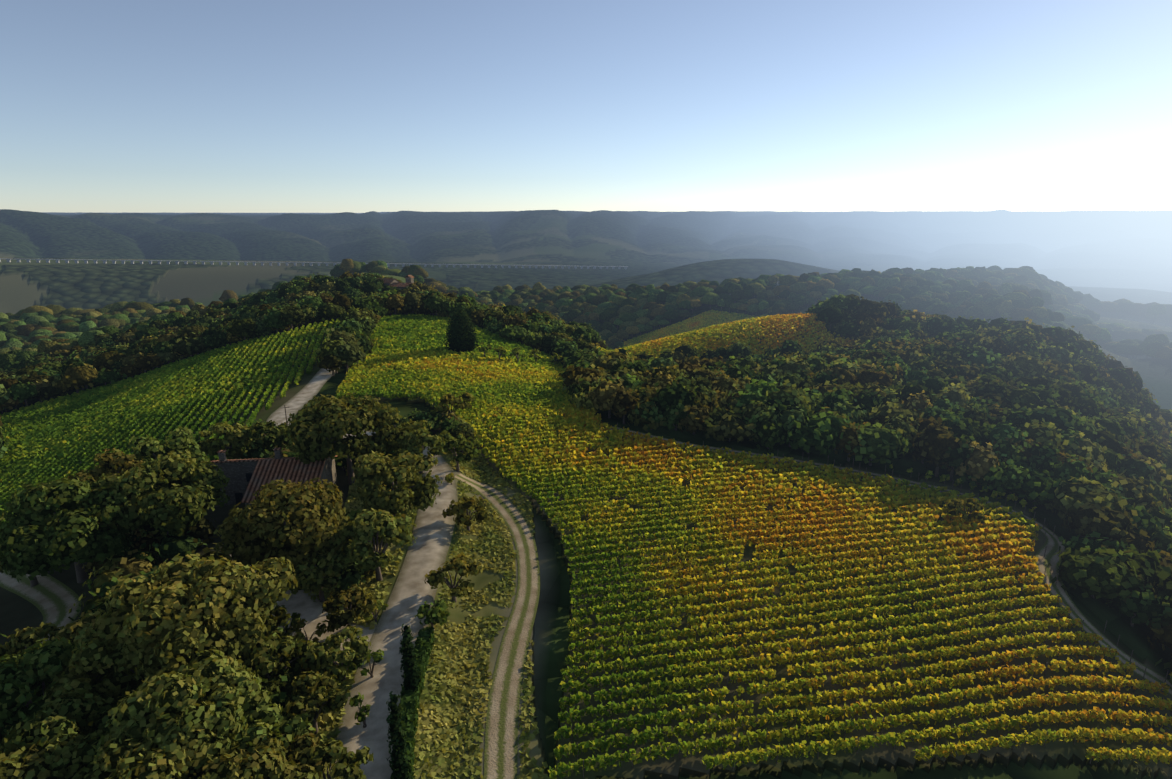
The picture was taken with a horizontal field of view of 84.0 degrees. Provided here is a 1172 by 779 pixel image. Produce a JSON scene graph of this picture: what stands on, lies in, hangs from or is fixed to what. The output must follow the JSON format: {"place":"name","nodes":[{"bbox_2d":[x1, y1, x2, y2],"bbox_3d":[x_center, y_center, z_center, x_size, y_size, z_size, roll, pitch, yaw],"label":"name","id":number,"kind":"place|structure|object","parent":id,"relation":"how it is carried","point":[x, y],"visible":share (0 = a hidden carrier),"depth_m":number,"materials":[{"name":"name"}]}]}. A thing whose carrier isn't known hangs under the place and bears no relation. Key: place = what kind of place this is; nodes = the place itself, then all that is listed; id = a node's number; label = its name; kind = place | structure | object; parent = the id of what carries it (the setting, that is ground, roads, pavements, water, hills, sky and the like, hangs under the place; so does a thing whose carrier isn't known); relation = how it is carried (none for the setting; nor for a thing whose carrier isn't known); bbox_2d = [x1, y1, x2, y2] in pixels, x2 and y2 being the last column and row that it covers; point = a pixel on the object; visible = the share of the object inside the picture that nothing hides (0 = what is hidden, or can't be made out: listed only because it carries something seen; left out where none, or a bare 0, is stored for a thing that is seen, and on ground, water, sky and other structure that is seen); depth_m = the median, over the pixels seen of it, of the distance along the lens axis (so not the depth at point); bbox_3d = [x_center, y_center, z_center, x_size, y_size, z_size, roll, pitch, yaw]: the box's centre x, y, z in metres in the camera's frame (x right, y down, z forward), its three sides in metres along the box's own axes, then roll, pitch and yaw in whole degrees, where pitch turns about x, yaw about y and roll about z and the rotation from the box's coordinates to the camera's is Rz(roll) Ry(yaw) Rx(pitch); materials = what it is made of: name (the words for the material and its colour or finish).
{"place":"outdoors","nodes":[
{"label":"outdoors","id":0,"kind":"place"},
{"bbox_2d":[0,569,81,645],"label":"road","id":1,"kind":"structure","parent":0,"point":[51,598],"depth_m":94.33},
{"bbox_2d":[230,554,376,650],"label":"paved road","id":2,"kind":"structure","parent":0,"point":[304,605],"depth_m":82.84,"materials":[{"name":"grey asphalt"}]},
{"bbox_2d":[266,367,457,778],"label":"road","id":3,"kind":"structure","parent":0,"point":[426,553],"depth_m":82.36,"materials":[{"name":"grey asphalt"}]},
{"bbox_2d":[454,473,539,778],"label":"track road","id":4,"kind":"structure","parent":0,"point":[501,745],"depth_m":79.16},
{"bbox_2d":[0,209,1171,778],"bbox_3d":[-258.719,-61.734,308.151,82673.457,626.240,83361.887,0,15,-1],"label":"terrain","id":5,"kind":"structure","parent":0,"point":[1108,255],"depth_m":590.50,"materials":[{"name":"green plant"}]},
{"bbox_2d":[0,554,37,586],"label":"oak tree","id":6,"kind":"object","parent":5,"relation":"on","point":[33,583],"visible":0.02,"depth_m":98.51,"materials":[{"name":"green plant"}]},
{"bbox_2d":[0,622,63,667],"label":"oak tree","id":7,"kind":"object","parent":5,"relation":"on","point":[23,639],"visible":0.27,"depth_m":73.73,"materials":[{"name":"green plant"}]},
{"bbox_2d":[0,736,81,778],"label":"oak tree","id":8,"kind":"object","parent":5,"relation":"on","point":[20,764],"visible":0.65,"depth_m":52.54,"materials":[{"name":"green plant"}]},
{"bbox_2d":[0,637,110,732],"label":"oak tree","id":9,"kind":"object","parent":5,"relation":"on","point":[46,661],"visible":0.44,"depth_m":63.31,"materials":[{"name":"green plant"}]},
{"bbox_2d":[0,688,120,778],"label":"oak tree","id":10,"kind":"object","parent":5,"relation":"on","point":[59,717],"visible":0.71,"depth_m":55.54,"materials":[{"name":"green plant"}]},
{"bbox_2d":[0,477,157,582],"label":"oak tree","id":11,"kind":"object","parent":5,"relation":"on","point":[38,537],"visible":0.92,"depth_m":89.56,"materials":[{"name":"green plant"}]},
{"bbox_2d":[52,608,107,647],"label":"oak tree","id":12,"kind":"object","parent":5,"relation":"on","point":[70,631],"visible":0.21,"depth_m":71.81,"materials":[{"name":"green plant"}]},
{"bbox_2d":[42,619,144,723],"bbox_3d":[-47.042,29.150,66.606,12.660,10.794,12.948,0,15,-1],"label":"oak tree","id":13,"kind":"object","parent":5,"relation":"on","point":[115,681],"visible":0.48,"depth_m":63.19,"materials":[{"name":"green plant"}]},
{"bbox_2d":[67,448,163,493],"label":"oak tree","id":14,"kind":"object","parent":5,"relation":"on","point":[117,462],"visible":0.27,"depth_m":114.23,"materials":[{"name":"green plant"}]},
{"bbox_2d":[105,602,127,615],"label":"oak tree","id":15,"kind":"object","parent":5,"relation":"on","point":[115,609],"visible":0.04,"depth_m":76.75,"materials":[{"name":"green plant"}]},
{"bbox_2d":[75,713,217,778],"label":"oak tree","id":16,"kind":"object","parent":5,"relation":"on","point":[124,762],"visible":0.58,"depth_m":51.91,"materials":[{"name":"green plant"}]},
{"bbox_2d":[79,450,229,537],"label":"oak tree","id":17,"kind":"object","parent":5,"relation":"on","point":[179,497],"visible":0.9,"depth_m":96.55,"materials":[{"name":"green plant"}]},
{"bbox_2d":[111,426,209,474],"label":"oak tree","id":18,"kind":"object","parent":5,"relation":"on","point":[148,449],"visible":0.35,"depth_m":123.18,"materials":[{"name":"green plant"}]},
{"bbox_2d":[0,317,341,523],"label":"vineyard vines","id":19,"kind":"object","parent":5,"relation":"on","point":[58,437],"visible":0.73,"depth_m":203.61,"materials":[{"name":"green plant"}]},
{"bbox_2d":[90,647,272,778],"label":"oak tree","id":20,"kind":"object","parent":5,"relation":"on","point":[222,693],"visible":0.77,"depth_m":55.76,"materials":[{"name":"green plant"}]},
{"bbox_2d":[86,553,297,680],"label":"oak tree","id":21,"kind":"object","parent":5,"relation":"on","point":[172,615],"visible":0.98,"depth_m":65.99,"materials":[{"name":"green plant"}]},
{"bbox_2d":[197,421,251,455],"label":"oak tree","id":22,"kind":"object","parent":5,"relation":"on","point":[236,434],"visible":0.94,"depth_m":131.40,"materials":[{"name":"green plant"}]},
{"bbox_2d":[0,408,481,778],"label":"understory shrubs","id":23,"kind":"object","parent":5,"relation":"on","point":[148,545],"visible":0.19,"depth_m":94.77,"materials":[{"name":"green plant"}]},
{"bbox_2d":[198,731,300,778],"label":"oak tree","id":24,"kind":"object","parent":5,"relation":"on","point":[265,759],"visible":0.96,"depth_m":52.25,"materials":[{"name":"green plant"}]},
{"bbox_2d":[246,420,292,453],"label":"oak tree","id":25,"kind":"object","parent":5,"relation":"on","point":[272,434],"visible":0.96,"depth_m":133.17,"materials":[{"name":"green plant"}]},
{"bbox_2d":[225,702,315,764],"bbox_3d":[-28.778,32.181,57.590,7.820,7.902,8.150,7,16,23],"label":"oak tree","id":26,"kind":"object","parent":5,"relation":"on","point":[273,719],"visible":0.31,"depth_m":58.08,"materials":[{"name":"green plant"}]},
{"bbox_2d":[205,447,336,506],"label":"farmhouse","id":27,"kind":"object","parent":5,"relation":"on","point":[248,478],"visible":0.54,"depth_m":113.95,"materials":[{"name":"tile"}]},
{"bbox_2d":[251,605,290,638],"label":"oak tree","id":28,"kind":"object","parent":5,"relation":"on","point":[280,614],"visible":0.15,"depth_m":75.03,"materials":[{"name":"green plant"}]},
{"bbox_2d":[236,633,314,697],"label":"oak tree","id":29,"kind":"object","parent":5,"relation":"on","point":[259,660],"visible":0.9,"depth_m":66.95,"materials":[{"name":"green plant"}]},
{"bbox_2d":[213,477,349,571],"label":"oak tree","id":30,"kind":"object","parent":5,"relation":"on","point":[308,516],"visible":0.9,"depth_m":83.66,"materials":[{"name":"green plant"}]},
{"bbox_2d":[277,612,300,635],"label":"bank bush","id":31,"kind":"object","parent":5,"relation":"on","point":[295,617],"visible":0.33,"depth_m":78.99,"materials":[{"name":"green plant"}]},
{"bbox_2d":[280,732,337,778],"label":"oak tree","id":32,"kind":"object","parent":5,"relation":"on","point":[305,742],"visible":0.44,"depth_m":55.69,"materials":[{"name":"green plant"}]},
{"bbox_2d":[287,618,330,641],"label":"bank bush","id":33,"kind":"object","parent":5,"relation":"on","point":[297,629],"visible":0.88,"depth_m":76.32,"materials":[{"name":"green plant"}]},
{"bbox_2d":[0,258,627,268],"bbox_3d":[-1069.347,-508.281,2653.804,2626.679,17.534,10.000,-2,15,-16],"label":"viaduct","id":34,"kind":"object","parent":5,"relation":"on","point":[185,262],"visible":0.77,"depth_m":2590.72,"materials":[{"name":"concrete"}]},
{"bbox_2d":[281,671,350,734],"bbox_3d":[-26.626,31.093,63.767,6.376,6.425,6.113,-14,21,-43],"label":"oak tree","id":35,"kind":"object","parent":5,"relation":"on","point":[317,686],"visible":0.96,"depth_m":62.88,"materials":[{"name":"green plant"}]},
{"bbox_2d":[286,546,346,601],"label":"oak tree","id":36,"kind":"object","parent":5,"relation":"on","point":[313,577],"visible":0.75,"depth_m":82.36,"materials":[{"name":"green plant"}]},
{"bbox_2d":[294,737,373,778],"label":"oak tree","id":37,"kind":"object","parent":5,"relation":"on","point":[347,765],"visible":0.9,"depth_m":55.68,"materials":[{"name":"green plant"}]},
{"bbox_2d":[300,625,371,683],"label":"oak tree","id":38,"kind":"object","parent":5,"relation":"on","point":[324,658],"visible":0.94,"depth_m":69.64,"materials":[{"name":"green plant"}]},
{"bbox_2d":[284,392,411,483],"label":"oak tree","id":39,"kind":"object","parent":5,"relation":"on","point":[322,429],"visible":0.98,"depth_m":115.42,"materials":[{"name":"green plant"}]},
{"bbox_2d":[321,584,376,631],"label":"oak tree","id":40,"kind":"object","parent":5,"relation":"on","point":[349,600],"visible":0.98,"depth_m":77.01,"materials":[{"name":"green plant"}]},
{"bbox_2d":[340,646,364,669],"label":"bank bush","id":41,"kind":"object","parent":5,"relation":"on","point":[347,665],"visible":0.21,"depth_m":71.67,"materials":[{"name":"green plant"}]},
{"bbox_2d":[349,692,370,727],"bbox_3d":[-22.400,32.381,64.560,2.028,3.179,4.012,-4,16,-15],"label":"bank bush","id":42,"kind":"object","parent":5,"relation":"on","point":[363,712],"visible":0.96,"depth_m":64.57,"materials":[{"name":"green plant"}]},
{"bbox_2d":[348,649,383,677],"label":"bank bush","id":43,"kind":"object","parent":5,"relation":"on","point":[377,656],"visible":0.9,"depth_m":70.96,"materials":[{"name":"green plant"}]},
{"bbox_2d":[325,508,416,581],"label":"oak tree","id":44,"kind":"object","parent":5,"relation":"on","point":[361,529],"visible":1,"depth_m":85.91,"materials":[{"name":"green plant"}]},
{"bbox_2d":[361,599,387,621],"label":"bank bush","id":45,"kind":"object","parent":5,"relation":"on","point":[379,605],"visible":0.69,"depth_m":80.78,"materials":[{"name":"green plant"}]},
{"bbox_2d":[376,275,413,288],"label":"hamlet buildings","id":46,"kind":"structure","parent":5,"relation":"on","point":[396,283],"depth_m":448.95,"materials":[{"name":"stone"}]},
{"bbox_2d":[351,450,441,516],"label":"oak tree","id":47,"kind":"object","parent":5,"relation":"on","point":[397,471],"visible":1,"depth_m":100.47,"materials":[{"name":"green plant"}]},
{"bbox_2d":[386,691,411,778],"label":"cypress tree","id":48,"kind":"object","parent":5,"relation":"on","point":[398,743],"visible":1,"depth_m":53.55,"materials":[{"name":"green plant"}]},
{"bbox_2d":[399,622,419,694],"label":"cypress tree","id":49,"kind":"object","parent":5,"relation":"on","point":[410,676],"visible":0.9,"depth_m":66.66,"materials":[{"name":"green plant"}]},
{"bbox_2d":[272,446,549,778],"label":"bank grass","id":50,"kind":"structure","parent":5,"relation":"on","point":[479,659],"depth_m":76.84,"materials":[{"name":"green plant"}]},
{"bbox_2d":[390,627,434,778],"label":"roadside hedge","id":51,"kind":"object","parent":5,"relation":"on","point":[410,701],"visible":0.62,"depth_m":66.47,"materials":[{"name":"green plant"}]},
{"bbox_2d":[390,419,452,473],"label":"oak tree","id":52,"kind":"object","parent":5,"relation":"on","point":[416,444],"visible":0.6,"depth_m":120.80,"materials":[{"name":"green plant"}]},
{"bbox_2d":[415,600,449,630],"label":"bush","id":53,"kind":"object","parent":5,"relation":"on","point":[432,615],"visible":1,"depth_m":78.17,"materials":[{"name":"green plant"}]},
{"bbox_2d":[444,473,453,484],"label":"bush","id":54,"kind":"object","parent":5,"relation":"on","point":[448,478],"visible":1,"depth_m":119.33,"materials":[{"name":"green plant"}]},
{"bbox_2d":[434,392,473,412],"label":"oak tree","id":55,"kind":"object","parent":5,"relation":"on","point":[450,399],"visible":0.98,"depth_m":156.18,"materials":[{"name":"green plant"}]},
{"bbox_2d":[424,552,484,601],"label":"oak tree","id":56,"kind":"object","parent":5,"relation":"on","point":[460,564],"visible":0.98,"depth_m":85.59,"materials":[{"name":"green plant"}]},
{"bbox_2d":[440,434,481,471],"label":"oak tree","id":57,"kind":"object","parent":5,"relation":"on","point":[451,445],"visible":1,"depth_m":125.75,"materials":[{"name":"green plant"}]},
{"bbox_2d":[444,308,478,352],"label":"cypress tree","id":58,"kind":"object","parent":5,"relation":"on","point":[461,331],"visible":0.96,"depth_m":233.70,"materials":[{"name":"green plant"}]},
{"bbox_2d":[441,495,490,530],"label":"oak tree","id":59,"kind":"object","parent":5,"relation":"on","point":[466,504],"visible":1,"depth_m":104.30,"materials":[{"name":"green plant"}]},
{"bbox_2d":[478,342,491,356],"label":"fruit tree","id":60,"kind":"object","parent":5,"relation":"on","point":[483,349],"visible":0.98,"depth_m":228.92,"materials":[{"name":"green plant"}]},
{"bbox_2d":[494,346,505,359],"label":"fruit tree","id":61,"kind":"object","parent":5,"relation":"on","point":[499,349],"visible":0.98,"depth_m":228.83,"materials":[{"name":"green plant"}]},
{"bbox_2d":[508,346,524,361],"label":"fruit tree","id":62,"kind":"object","parent":5,"relation":"on","point":[514,352],"visible":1,"depth_m":230.52,"materials":[{"name":"green plant"}]},
{"bbox_2d":[529,349,541,361],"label":"fruit tree","id":63,"kind":"object","parent":5,"relation":"on","point":[533,352],"visible":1,"depth_m":236.62,"materials":[{"name":"green plant"}]},
{"bbox_2d":[549,353,561,364],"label":"fruit tree","id":64,"kind":"object","parent":5,"relation":"on","point":[556,357],"visible":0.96,"depth_m":239.28,"materials":[{"name":"green plant"}]},
{"bbox_2d":[0,298,1171,514],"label":"forest trees","id":65,"kind":"object","parent":5,"relation":"on","point":[1002,370],"visible":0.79,"depth_m":209.97,"materials":[{"name":"green plant"}]},
{"bbox_2d":[0,271,1171,432],"bbox_3d":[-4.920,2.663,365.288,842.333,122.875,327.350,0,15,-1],"label":"forest trees","id":66,"kind":"object","parent":5,"relation":"on","point":[112,358],"visible":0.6,"depth_m":306.73,"materials":[{"name":"green plant"}]},
{"bbox_2d":[0,265,1171,358],"bbox_3d":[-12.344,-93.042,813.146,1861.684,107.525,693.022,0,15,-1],"label":"forest trees","id":67,"kind":"object","parent":5,"relation":"on","point":[592,305],"visible":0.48,"depth_m":814.56,"materials":[{"name":"green plant"}]},
{"bbox_2d":[0,273,1171,369],"bbox_3d":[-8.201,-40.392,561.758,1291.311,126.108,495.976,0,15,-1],"label":"forest trees","id":68,"kind":"object","parent":5,"relation":"on","point":[967,302],"visible":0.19,"depth_m":614.22,"materials":[{"name":"green plant"}]},
{"bbox_2d":[0,259,1171,326],"bbox_3d":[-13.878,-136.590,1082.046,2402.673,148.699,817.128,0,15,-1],"label":"forest trees","id":69,"kind":"object","parent":5,"relation":"on","point":[1151,313],"visible":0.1,"depth_m":944.08,"materials":[{"name":"green plant"}]},
{"bbox_2d":[596,310,853,358],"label":"vineyard vines","id":70,"kind":"object","parent":5,"relation":"on","point":[695,336],"visible":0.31,"depth_m":328.82,"materials":[{"name":"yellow plant"}]},
{"bbox_2d":[335,314,1171,778],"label":"vineyard vines","id":71,"kind":"object","parent":5,"relation":"on","point":[417,354],"visible":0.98,"depth_m":97.54,"materials":[{"name":"green plant"}]},
{"bbox_2d":[353,385,1171,777],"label":"vineyard posts","id":72,"kind":"object","parent":5,"relation":"on","point":[829,613],"visible":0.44,"depth_m":91.16,"materials":[{"name":"brown wood"}]},
{"bbox_2d":[562,364,1171,688],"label":"forest trees","id":73,"kind":"object","parent":5,"relation":"on","point":[1121,559],"visible":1,"depth_m":140.12,"materials":[{"name":"green plant"}]},
{"bbox_2d":[946,497,986,520],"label":"oak tree","id":74,"kind":"object","parent":5,"relation":"on","point":[953,504],"visible":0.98,"depth_m":118.46,"materials":[{"name":"green plant"}]},
{"bbox_2d":[0,0,1171,212],"label":"sky","id":75,"kind":"structure","parent":0,"point":[107,106],"materials":[{"name":"blue"}]},
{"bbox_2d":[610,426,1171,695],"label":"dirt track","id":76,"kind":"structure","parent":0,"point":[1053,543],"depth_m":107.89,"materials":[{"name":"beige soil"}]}
]}

